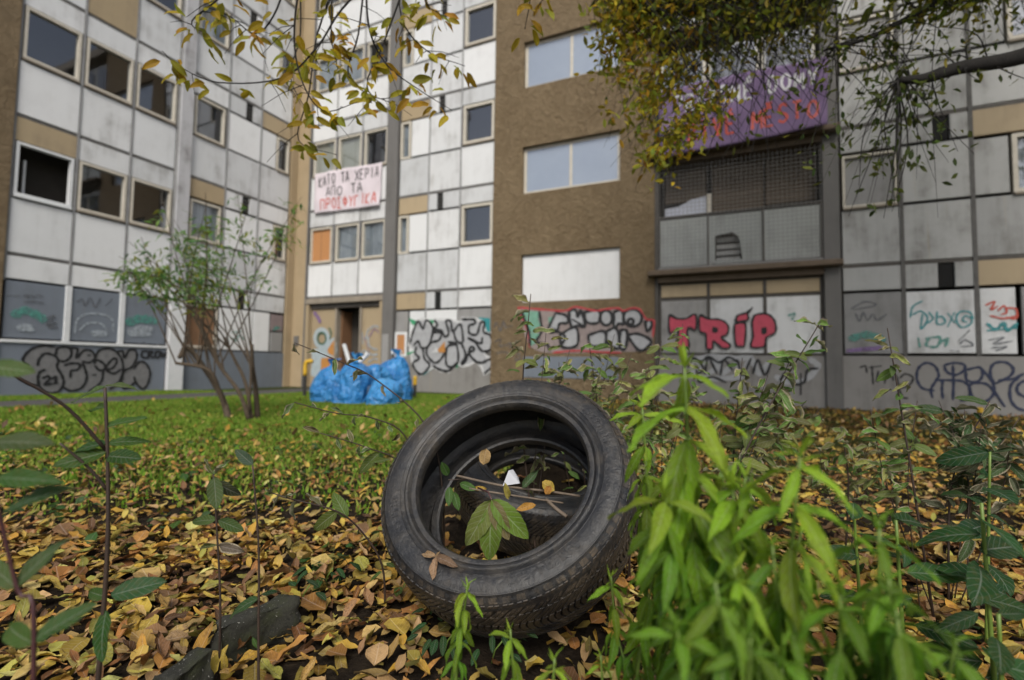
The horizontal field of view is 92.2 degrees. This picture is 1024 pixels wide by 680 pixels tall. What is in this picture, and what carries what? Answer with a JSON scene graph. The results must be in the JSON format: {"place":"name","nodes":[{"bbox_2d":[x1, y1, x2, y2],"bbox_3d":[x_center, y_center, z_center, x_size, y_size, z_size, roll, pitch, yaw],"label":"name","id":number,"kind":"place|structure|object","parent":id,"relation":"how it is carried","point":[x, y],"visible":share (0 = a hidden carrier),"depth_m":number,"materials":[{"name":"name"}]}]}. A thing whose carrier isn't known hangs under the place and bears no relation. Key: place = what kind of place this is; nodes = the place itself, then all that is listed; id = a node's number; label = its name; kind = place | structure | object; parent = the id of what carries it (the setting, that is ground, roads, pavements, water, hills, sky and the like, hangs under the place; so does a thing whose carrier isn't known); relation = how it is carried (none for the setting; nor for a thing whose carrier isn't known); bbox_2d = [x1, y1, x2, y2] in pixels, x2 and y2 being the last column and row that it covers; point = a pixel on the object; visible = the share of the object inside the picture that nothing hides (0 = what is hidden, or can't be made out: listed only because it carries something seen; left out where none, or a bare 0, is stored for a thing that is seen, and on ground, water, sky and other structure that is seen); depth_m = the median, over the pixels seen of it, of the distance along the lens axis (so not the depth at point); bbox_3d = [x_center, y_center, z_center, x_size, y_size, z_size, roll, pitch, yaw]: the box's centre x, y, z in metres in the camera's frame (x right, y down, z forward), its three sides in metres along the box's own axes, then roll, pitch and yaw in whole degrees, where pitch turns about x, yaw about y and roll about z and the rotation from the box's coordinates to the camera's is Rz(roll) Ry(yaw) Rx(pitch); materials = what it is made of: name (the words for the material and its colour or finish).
{"place":"outdoors","nodes":[
{"label":"outdoors","id":0,"kind":"place"},
{"bbox_2d":[0,0,304,395],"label":"panel building","id":1,"kind":"structure","parent":0,"point":[108,144],"depth_m":11.76,"materials":[{"name":"concrete"}]},
{"bbox_2d":[11,141,74,209],"bbox_3d":[-9.791,-3.383,10.251,0.345,1.125,0.940,-1,-3,24],"label":"window","id":2,"kind":"structure","parent":1,"relation":"in","point":[68,205],"depth_m":10.10,"materials":[{"name":"white paint"}]},
{"bbox_2d":[21,5,82,83],"bbox_3d":[-9.659,-6.180,10.363,0.145,1.125,0.940,-1,-3,24],"label":"window","id":3,"kind":"structure","parent":1,"relation":"in","point":[76,79],"depth_m":10.31,"materials":[{"name":"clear glass"}]},
{"bbox_2d":[76,161,126,222],"bbox_3d":[-9.276,-3.327,11.147,0.145,1.125,0.920,-1,-3,24],"label":"window","id":4,"kind":"structure","parent":1,"relation":"in","point":[121,219],"depth_m":11.12,"materials":[{"name":"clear glass"}]},
{"bbox_2d":[83,37,133,106],"bbox_3d":[-9.235,-6.122,11.299,0.145,1.125,0.920,-1,-3,24],"label":"window","id":5,"kind":"structure","parent":1,"relation":"in","point":[128,102],"depth_m":11.27,"materials":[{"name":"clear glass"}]},
{"bbox_2d":[128,177,171,233],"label":"window","id":6,"kind":"structure","parent":1,"relation":"in","point":[169,192],"depth_m":12.05,"materials":[{"name":"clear glass"}]},
{"bbox_2d":[135,63,177,125],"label":"window","id":7,"kind":"structure","parent":1,"relation":"in","point":[172,122],"depth_m":12.22,"materials":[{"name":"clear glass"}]},
{"bbox_2d":[147,0,181,20],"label":"window","id":8,"kind":"structure","parent":1,"relation":"in","point":[179,2],"depth_m":12.50,"materials":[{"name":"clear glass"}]},
{"bbox_2d":[185,304,217,349],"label":"window","id":9,"kind":"structure","parent":1,"relation":"in","point":[194,332],"depth_m":13.12,"materials":[{"name":"wood"}]},
{"bbox_2d":[188,198,220,245],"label":"window","id":10,"kind":"structure","parent":1,"relation":"in","point":[196,207],"depth_m":13.32,"materials":[{"name":"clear glass"}]},
{"bbox_2d":[193,95,225,147],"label":"window","id":11,"kind":"structure","parent":1,"relation":"in","point":[223,111],"depth_m":13.47,"materials":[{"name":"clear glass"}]},
{"bbox_2d":[198,0,229,50],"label":"window","id":12,"kind":"structure","parent":1,"relation":"in","point":[223,42],"depth_m":13.61,"materials":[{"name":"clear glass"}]},
{"bbox_2d":[274,137,289,175],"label":"window","id":13,"kind":"structure","parent":1,"relation":"in","point":[286,172],"depth_m":15.67,"materials":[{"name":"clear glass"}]},
{"bbox_2d":[0,388,309,406],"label":"path","id":14,"kind":"structure","parent":0,"point":[80,400],"depth_m":9.58,"materials":[{"name":"concrete"}]},
{"bbox_2d":[0,387,1023,679],"bbox_3d":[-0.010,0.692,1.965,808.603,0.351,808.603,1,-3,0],"label":"ground","id":15,"kind":"structure","parent":0,"point":[456,527],"depth_m":1.79,"materials":[{"name":"soil"}]},
{"bbox_2d":[0,359,97,679],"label":"sapling","id":16,"kind":"object","parent":15,"relation":"on","point":[17,634],"visible":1,"depth_m":0.60,"materials":[{"name":"green plant"}]},
{"bbox_2d":[14,377,166,679],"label":"sapling","id":17,"kind":"object","parent":15,"relation":"on","point":[84,455],"visible":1,"depth_m":0.93,"materials":[{"name":"green plant"}]},
{"bbox_2d":[152,647,213,679],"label":"kerb stone","id":18,"kind":"object","parent":15,"relation":"on","point":[194,664],"visible":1,"depth_m":1.08,"materials":[{"name":"concrete"}]},
{"bbox_2d":[98,193,306,419],"bbox_3d":[-4.055,-0.521,6.449,2.911,3.166,1.523,1,-3,0],"label":"bush","id":19,"kind":"object","parent":15,"relation":"on","point":[191,291],"visible":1,"depth_m":6.34,"materials":[{"name":"green plant"}]},
{"bbox_2d":[192,459,244,679],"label":"sapling","id":20,"kind":"object","parent":15,"relation":"on","point":[217,489],"visible":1,"depth_m":1.16,"materials":[{"name":"green plant"}]},
{"bbox_2d":[229,449,259,679],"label":"sapling","id":21,"kind":"object","parent":15,"relation":"on","point":[244,457],"visible":1,"depth_m":1.07,"materials":[{"name":"green plant"}]},
{"bbox_2d":[209,594,300,664],"bbox_3d":[-0.676,0.798,1.301,0.207,0.208,0.102,4,-4,-41],"label":"kerb stone","id":22,"kind":"object","parent":15,"relation":"on","point":[280,614],"visible":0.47,"depth_m":1.28,"materials":[{"name":"concrete"}]},
{"bbox_2d":[261,577,327,606],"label":"ivy","id":23,"kind":"object","parent":15,"relation":"on","point":[322,595],"visible":0.88,"depth_m":1.49,"materials":[{"name":"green plant"}]},
{"bbox_2d":[310,358,340,401],"bbox_3d":[-3.483,0.782,9.562,0.814,0.853,0.648,1,-3,0],"label":"rubbish bag","id":24,"kind":"object","parent":15,"relation":"on","point":[321,385],"visible":0.52,"depth_m":9.29,"materials":[{"name":"blue plastic"}]},
{"bbox_2d":[266,488,385,606],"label":"twig","id":25,"kind":"object","parent":15,"relation":"on","point":[328,518],"visible":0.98,"depth_m":1.38,"materials":[{"name":"green plant"}]},
{"bbox_2d":[292,557,360,591],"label":"ivy","id":26,"kind":"object","parent":15,"relation":"on","point":[340,571],"visible":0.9,"depth_m":1.61,"materials":[{"name":"green plant"}]},
{"bbox_2d":[281,402,407,440],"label":"twig","id":27,"kind":"object","parent":15,"relation":"on","point":[288,408],"visible":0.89,"depth_m":1.56,"materials":[{"name":"brown plant"}]},
{"bbox_2d":[303,426,394,472],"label":"twig","id":28,"kind":"object","parent":15,"relation":"on","point":[370,461],"visible":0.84,"depth_m":1.53,"materials":[{"name":"green plant"}]},
{"bbox_2d":[331,352,373,403],"bbox_3d":[-2.986,0.715,9.278,0.626,0.971,0.730,-1,-4,27],"label":"rubbish bag","id":29,"kind":"object","parent":15,"relation":"on","point":[346,389],"visible":0.77,"depth_m":9.04,"materials":[{"name":"blue plastic"}]},
{"bbox_2d":[0,422,712,588],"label":"ground cover","id":30,"kind":"object","parent":15,"relation":"on","point":[94,535],"visible":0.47,"depth_m":2.98,"materials":[{"name":"green plant"}]},
{"bbox_2d":[292,342,444,546],"bbox_3d":[-0.445,0.414,1.553,0.489,0.801,0.082,2,-3,-15],"label":"twig","id":31,"kind":"object","parent":15,"relation":"on","point":[335,367],"visible":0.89,"depth_m":1.58,"materials":[{"name":"brown plant"}]},
{"bbox_2d":[368,364,392,380],"bbox_3d":[-2.776,0.863,9.898,0.721,0.764,0.807,3,-4,-36],"label":"rubbish bag","id":32,"kind":"object","parent":15,"relation":"on","point":[379,371],"visible":0.23,"depth_m":9.61,"materials":[{"name":"blue plastic"}]},
{"bbox_2d":[365,378,403,404],"bbox_3d":[-2.381,0.957,9.145,0.627,0.497,0.701,0,-3,18],"label":"rubbish bag","id":33,"kind":"object","parent":15,"relation":"on","point":[375,395],"visible":0.73,"depth_m":8.93,"materials":[{"name":"blue plastic"}]},
{"bbox_2d":[381,349,413,399],"bbox_3d":[-2.440,0.723,10.274,0.774,1.081,0.676,1,-3,-9],"label":"rubbish bag","id":34,"kind":"object","parent":15,"relation":"on","point":[397,366],"visible":0.49,"depth_m":10.08,"materials":[{"name":"blue plastic"}]},
{"bbox_2d":[406,608,483,658],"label":"ivy","id":35,"kind":"object","parent":15,"relation":"on","point":[443,644],"visible":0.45,"depth_m":1.20,"materials":[{"name":"green plant"}]},
{"bbox_2d":[440,578,482,679],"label":"herb","id":36,"kind":"object","parent":15,"relation":"on","point":[462,617],"visible":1,"depth_m":0.90,"materials":[{"name":"green plant"}]},
{"bbox_2d":[0,389,955,521],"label":"grass","id":37,"kind":"structure","parent":15,"relation":"on","point":[206,405],"depth_m":5.08,"materials":[{"name":"plant"}]},
{"bbox_2d":[454,626,537,665],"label":"ivy","id":38,"kind":"object","parent":15,"relation":"on","point":[475,654],"visible":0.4,"depth_m":1.16,"materials":[{"name":"green plant"}]},
{"bbox_2d":[489,618,527,679],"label":"herb","id":39,"kind":"object","parent":15,"relation":"on","point":[516,671],"visible":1,"depth_m":0.83,"materials":[{"name":"green plant"}]},
{"bbox_2d":[381,380,638,638],"bbox_3d":[-0.007,0.444,1.436,0.729,0.729,0.247,-4,-48,16],"label":"car tyre","id":40,"kind":"object","parent":15,"relation":"on","point":[558,579],"visible":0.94,"depth_m":1.27,"materials":[{"name":"rubber"}]},
{"bbox_2d":[422,550,457,579],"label":"dry leaf","id":41,"kind":"object","parent":40,"relation":"on","point":[445,560],"visible":1,"depth_m":1.18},
{"bbox_2d":[440,462,475,510],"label":"green sprig","id":42,"kind":"object","parent":40,"relation":"in","point":[452,496],"visible":1,"depth_m":1.44,"materials":[{"name":"green plant"}]},
{"bbox_2d":[469,488,562,503],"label":"dead twig","id":43,"kind":"object","parent":40,"relation":"in","point":[518,496],"visible":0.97,"depth_m":1.43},
{"bbox_2d":[465,487,528,559],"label":"drooping leaf","id":44,"kind":"object","parent":43,"relation":"hanging from","point":[491,523],"visible":0.98,"depth_m":1.35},
{"bbox_2d":[456,475,579,496],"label":"dead twig","id":45,"kind":"object","parent":40,"relation":"on","point":[521,488],"visible":0.89,"depth_m":1.48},
{"bbox_2d":[0,513,1023,679],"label":"leaf litter","id":46,"kind":"object","parent":15,"relation":"on","point":[69,646],"visible":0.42,"depth_m":1.50,"materials":[{"name":"plant"}]},
{"bbox_2d":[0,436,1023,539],"bbox_3d":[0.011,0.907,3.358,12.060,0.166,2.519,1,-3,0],"label":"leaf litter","id":47,"kind":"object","parent":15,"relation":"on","point":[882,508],"visible":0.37,"depth_m":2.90,"materials":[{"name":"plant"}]},
{"bbox_2d":[0,394,1023,452],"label":"leaf litter","id":48,"kind":"object","parent":15,"relation":"on","point":[852,430],"visible":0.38,"depth_m":6.17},
{"bbox_2d":[454,444,587,555],"bbox_3d":[0.122,0.575,2.072,0.729,0.247,0.729,-9,26,-30],"label":"car tyre","id":49,"kind":"object","parent":15,"relation":"on","point":[544,521],"visible":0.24,"depth_m":1.79,"materials":[{"name":"rubber"}]},
{"bbox_2d":[504,294,579,549],"bbox_3d":[0.105,0.338,1.815,0.297,0.997,0.196,4,-4,-40],"label":"withered shrub","id":50,"kind":"object","parent":15,"relation":"on","point":[567,366],"visible":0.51,"depth_m":1.78,"materials":[{"name":"green plant"}]},
{"bbox_2d":[536,647,570,679],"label":"herb","id":51,"kind":"object","parent":15,"relation":"on","point":[560,671],"visible":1,"depth_m":0.71,"materials":[{"name":"green plant"}]},
{"bbox_2d":[142,0,1023,216],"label":"overhanging tree","id":52,"kind":"object","parent":15,"relation":"on","point":[749,14],"visible":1,"depth_m":3.14,"materials":[{"name":"green plant"}]},
{"bbox_2d":[538,334,645,491],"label":"withered shrub","id":53,"kind":"object","parent":15,"relation":"on","point":[595,383],"visible":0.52,"depth_m":1.98,"materials":[{"name":"green plant"}]},
{"bbox_2d":[586,644,611,679],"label":"herb","id":54,"kind":"object","parent":15,"relation":"on","point":[602,668],"visible":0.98,"depth_m":0.83,"materials":[{"name":"green plant"}]},
{"bbox_2d":[587,565,680,679],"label":"herb","id":55,"kind":"object","parent":15,"relation":"on","point":[639,654],"visible":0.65,"depth_m":0.80,"materials":[{"name":"green plant"}]},
{"bbox_2d":[605,401,670,582],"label":"withered shrub","id":56,"kind":"object","parent":15,"relation":"on","point":[649,437],"visible":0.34,"depth_m":1.75,"materials":[{"name":"green plant"}]},
{"bbox_2d":[610,395,683,674],"bbox_3d":[0.248,0.436,0.876,0.156,0.702,0.184,1,-3,0],"label":"herb","id":57,"kind":"object","parent":15,"relation":"on","point":[650,489],"visible":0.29,"depth_m":0.85,"materials":[{"name":"green plant"}]},
{"bbox_2d":[608,324,709,508],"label":"withered shrub","id":58,"kind":"object","parent":15,"relation":"on","point":[673,432],"visible":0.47,"depth_m":1.97,"materials":[{"name":"green plant"}]},
{"bbox_2d":[622,553,745,679],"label":"herb","id":59,"kind":"object","parent":15,"relation":"on","point":[703,621],"visible":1,"depth_m":0.48,"materials":[{"name":"green plant"}]},
{"bbox_2d":[607,342,776,679],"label":"herb","id":60,"kind":"object","parent":15,"relation":"on","point":[677,512],"visible":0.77,"depth_m":0.63,"materials":[{"name":"green plant"}]},
{"bbox_2d":[690,527,823,679],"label":"herb","id":61,"kind":"object","parent":15,"relation":"on","point":[760,575],"visible":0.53,"depth_m":0.55,"materials":[{"name":"green plant"}]},
{"bbox_2d":[703,599,810,679],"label":"herb","id":62,"kind":"object","parent":15,"relation":"on","point":[771,671],"visible":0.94,"depth_m":0.47,"materials":[{"name":"green plant"}]},
{"bbox_2d":[701,358,823,511],"bbox_3d":[0.990,0.463,1.901,0.545,0.783,0.202,1,-3,-9],"label":"withered shrub","id":63,"kind":"object","parent":15,"relation":"on","point":[815,419],"visible":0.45,"depth_m":1.90,"materials":[{"name":"green plant"}]},
{"bbox_2d":[678,459,848,679],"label":"herb","id":64,"kind":"object","parent":15,"relation":"on","point":[724,512],"visible":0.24,"depth_m":0.61,"materials":[{"name":"green plant"}]},
{"bbox_2d":[701,316,832,501],"bbox_3d":[0.782,0.381,1.605,0.484,0.910,0.252,1,-3,0],"label":"withered shrub","id":65,"kind":"object","parent":15,"relation":"on","point":[783,399],"visible":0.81,"depth_m":1.60,"materials":[{"name":"green plant"}]},
{"bbox_2d":[674,432,875,679],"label":"herb","id":66,"kind":"object","parent":15,"relation":"on","point":[791,598],"visible":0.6,"depth_m":0.55,"materials":[{"name":"green plant"}]},
{"bbox_2d":[801,426,898,564],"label":"withered shrub","id":67,"kind":"object","parent":15,"relation":"on","point":[856,467],"visible":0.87,"depth_m":1.86,"materials":[{"name":"green plant"}]},
{"bbox_2d":[819,502,895,624],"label":"broad leaved plant","id":68,"kind":"object","parent":15,"relation":"on","point":[857,568],"visible":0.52,"depth_m":1.22,"materials":[{"name":"green plant"}]},
{"bbox_2d":[789,575,925,679],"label":"herb","id":69,"kind":"object","parent":15,"relation":"on","point":[839,667],"visible":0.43,"depth_m":0.51,"materials":[{"name":"green plant"}]},
{"bbox_2d":[842,589,953,679],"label":"herb","id":70,"kind":"object","parent":15,"relation":"on","point":[908,655],"visible":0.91,"depth_m":0.48,"materials":[{"name":"green plant"}]},
{"bbox_2d":[857,328,939,621],"bbox_3d":[1.172,0.399,1.494,0.203,0.871,0.188,3,-4,-34],"label":"withered shrub","id":71,"kind":"object","parent":15,"relation":"on","point":[910,439],"visible":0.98,"depth_m":1.48,"materials":[{"name":"green plant"}]},
{"bbox_2d":[818,501,988,679],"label":"herb","id":72,"kind":"object","parent":15,"relation":"on","point":[882,646],"visible":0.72,"depth_m":0.52,"materials":[{"name":"green plant"}]},
{"bbox_2d":[859,511,978,673],"bbox_3d":[0.841,0.587,1.015,0.172,0.434,0.148,1,-3,0],"label":"broad leaved plant","id":73,"kind":"object","parent":15,"relation":"on","point":[919,572],"visible":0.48,"depth_m":1.02,"materials":[{"name":"green plant"}]},
{"bbox_2d":[915,490,1023,679],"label":"broad leaved plant","id":74,"kind":"object","parent":15,"relation":"on","point":[982,587],"visible":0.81,"depth_m":0.95,"materials":[{"name":"green plant"}]},
{"bbox_2d":[917,395,1023,604],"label":"withered shrub","id":75,"kind":"object","parent":15,"relation":"on","point":[1002,458],"visible":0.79,"depth_m":1.58,"materials":[{"name":"green plant"}]},
{"bbox_2d":[935,446,1018,648],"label":"broad leaved plant","id":76,"kind":"object","parent":15,"relation":"on","point":[964,455],"visible":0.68,"depth_m":1.33,"materials":[{"name":"green plant"}]},
{"bbox_2d":[956,606,1023,679],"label":"broad leaved plant","id":77,"kind":"object","parent":15,"relation":"on","point":[1005,659],"visible":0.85,"depth_m":0.82,"materials":[{"name":"green plant"}]},
{"bbox_2d":[290,0,1023,415],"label":"apartment building","id":78,"kind":"structure","parent":0,"point":[504,184],"depth_m":11.45,"materials":[{"name":"concrete"}]},
{"bbox_2d":[309,226,332,264],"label":"window","id":79,"kind":"structure","parent":78,"relation":"in","point":[321,238],"depth_m":15.61,"materials":[{"name":"wood"}]},
{"bbox_2d":[310,309,334,385],"bbox_3d":[-5.925,0.248,15.505,0.990,2.450,0.100,-1,-3,24],"label":"door","id":80,"kind":"structure","parent":78,"relation":"in","point":[327,316],"depth_m":15.52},
{"bbox_2d":[313,139,335,178],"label":"window","id":81,"kind":"structure","parent":78,"relation":"in","point":[320,167],"depth_m":15.83,"materials":[{"name":"grey glass"}]},
{"bbox_2d":[317,55,338,92],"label":"window","id":82,"kind":"structure","parent":78,"relation":"in","point":[321,87],"depth_m":15.99,"materials":[{"name":"grey glass"}]},
{"bbox_2d":[339,311,351,370],"bbox_3d":[-5.250,0.295,15.543,0.050,2.380,0.430,-1,-3,24],"label":"door","id":83,"kind":"structure","parent":78,"relation":"in","point":[346,317],"depth_m":15.51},
{"bbox_2d":[334,223,358,262],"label":"window","id":84,"kind":"structure","parent":78,"relation":"in","point":[348,234],"depth_m":15.23,"materials":[{"name":"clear glass"}]},
{"bbox_2d":[314,162,381,213],"bbox_3d":[-5.102,-4.643,15.150,2.670,1.360,0.062,-1,-3,24],"label":"white banner","id":85,"kind":"object","parent":78,"relation":"attached to","point":[349,188],"visible":0.99,"depth_m":15.12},
{"bbox_2d":[338,133,361,169],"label":"window","id":86,"kind":"structure","parent":78,"relation":"in","point":[349,155],"depth_m":15.40,"materials":[{"name":"grey glass"}]},
{"bbox_2d":[341,45,364,87],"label":"window","id":87,"kind":"structure","parent":78,"relation":"in","point":[357,75],"depth_m":15.48,"materials":[{"name":"grey glass"}]},
{"bbox_2d":[362,306,378,365],"bbox_3d":[-4.171,0.230,14.714,0.740,2.450,0.100,-1,-3,24],"label":"door","id":88,"kind":"structure","parent":78,"relation":"in","point":[370,314],"depth_m":14.71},
{"bbox_2d":[360,219,384,259],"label":"window","id":89,"kind":"structure","parent":78,"relation":"in","point":[372,247],"depth_m":14.82,"materials":[{"name":"grey glass"}]},
{"bbox_2d":[364,127,386,165],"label":"window","id":90,"kind":"structure","parent":78,"relation":"in","point":[368,133],"depth_m":15.01,"materials":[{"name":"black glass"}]},
{"bbox_2d":[366,37,389,79],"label":"window","id":91,"kind":"structure","parent":78,"relation":"in","point":[370,45],"depth_m":15.15,"materials":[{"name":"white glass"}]},
{"bbox_2d":[395,332,407,356],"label":"window","id":92,"kind":"structure","parent":78,"relation":"in","point":[400,337],"depth_m":14.05,"materials":[{"name":"white paint"}]},
{"bbox_2d":[398,215,409,254],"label":"window","id":93,"kind":"structure","parent":78,"relation":"in","point":[404,221],"depth_m":14.33,"materials":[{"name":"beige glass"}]},
{"bbox_2d":[400,121,411,160],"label":"window","id":94,"kind":"structure","parent":78,"relation":"in","point":[406,127],"depth_m":14.47,"materials":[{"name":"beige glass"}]},
{"bbox_2d":[403,28,414,67],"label":"window","id":95,"kind":"structure","parent":78,"relation":"in","point":[408,61],"depth_m":14.61,"materials":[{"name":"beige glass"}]},
{"bbox_2d":[460,202,492,246],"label":"window","id":96,"kind":"structure","parent":78,"relation":"in","point":[463,215],"depth_m":13.31,"materials":[{"name":"beige glass"}]},
{"bbox_2d":[462,99,494,146],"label":"window","id":97,"kind":"structure","parent":78,"relation":"in","point":[466,143],"depth_m":13.45,"materials":[{"name":"beige glass"}]},
{"bbox_2d":[464,0,496,48],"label":"window","id":98,"kind":"structure","parent":78,"relation":"in","point":[492,3],"depth_m":13.62,"materials":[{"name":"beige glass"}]},
{"bbox_2d":[524,132,619,193],"bbox_3d":[1.474,-4.389,12.344,2.514,1.234,0.050,-1,-3,24],"label":"window","id":99,"kind":"structure","parent":78,"relation":"in","point":[584,161],"depth_m":12.31,"materials":[{"name":"clear glass"}]},
{"bbox_2d":[525,24,619,87],"bbox_3d":[1.515,-7.194,12.497,2.514,1.234,0.050,-1,-3,24],"label":"window","id":100,"kind":"structure","parent":78,"relation":"in","point":[559,57],"depth_m":12.60,"materials":[{"name":"clear glass"}]},
{"bbox_2d":[659,57,827,155],"bbox_3d":[4.786,-4.875,10.434,3.280,1.560,0.099,-1,-3,24],"label":"purple banner","id":101,"kind":"object","parent":78,"relation":"attached to","point":[782,125],"visible":0.52,"depth_m":10.23,"materials":[{"name":"fabric"}]},
{"bbox_2d":[838,11,893,75],"bbox_3d":[7.082,-5.926,9.866,0.890,1.095,0.165,-1,-3,24],"label":"window","id":102,"kind":"structure","parent":78,"relation":"in","point":[872,20],"depth_m":9.88,"materials":[{"name":"glass"}]},
{"bbox_2d":[841,150,898,210],"bbox_3d":[7.041,-3.131,9.714,0.890,1.095,0.165,-1,-3,24],"label":"window","id":103,"kind":"structure","parent":78,"relation":"in","point":[879,197],"depth_m":9.73,"materials":[{"name":"glass"}]},
{"bbox_2d":[1003,0,1023,43],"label":"window","id":104,"kind":"structure","parent":78,"relation":"in","point":[1017,34],"depth_m":8.95,"materials":[{"name":"white glass"}]},
{"bbox_2d":[1009,132,1023,194],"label":"window","id":105,"kind":"structure","parent":78,"relation":"in","point":[1016,140],"depth_m":8.81,"materials":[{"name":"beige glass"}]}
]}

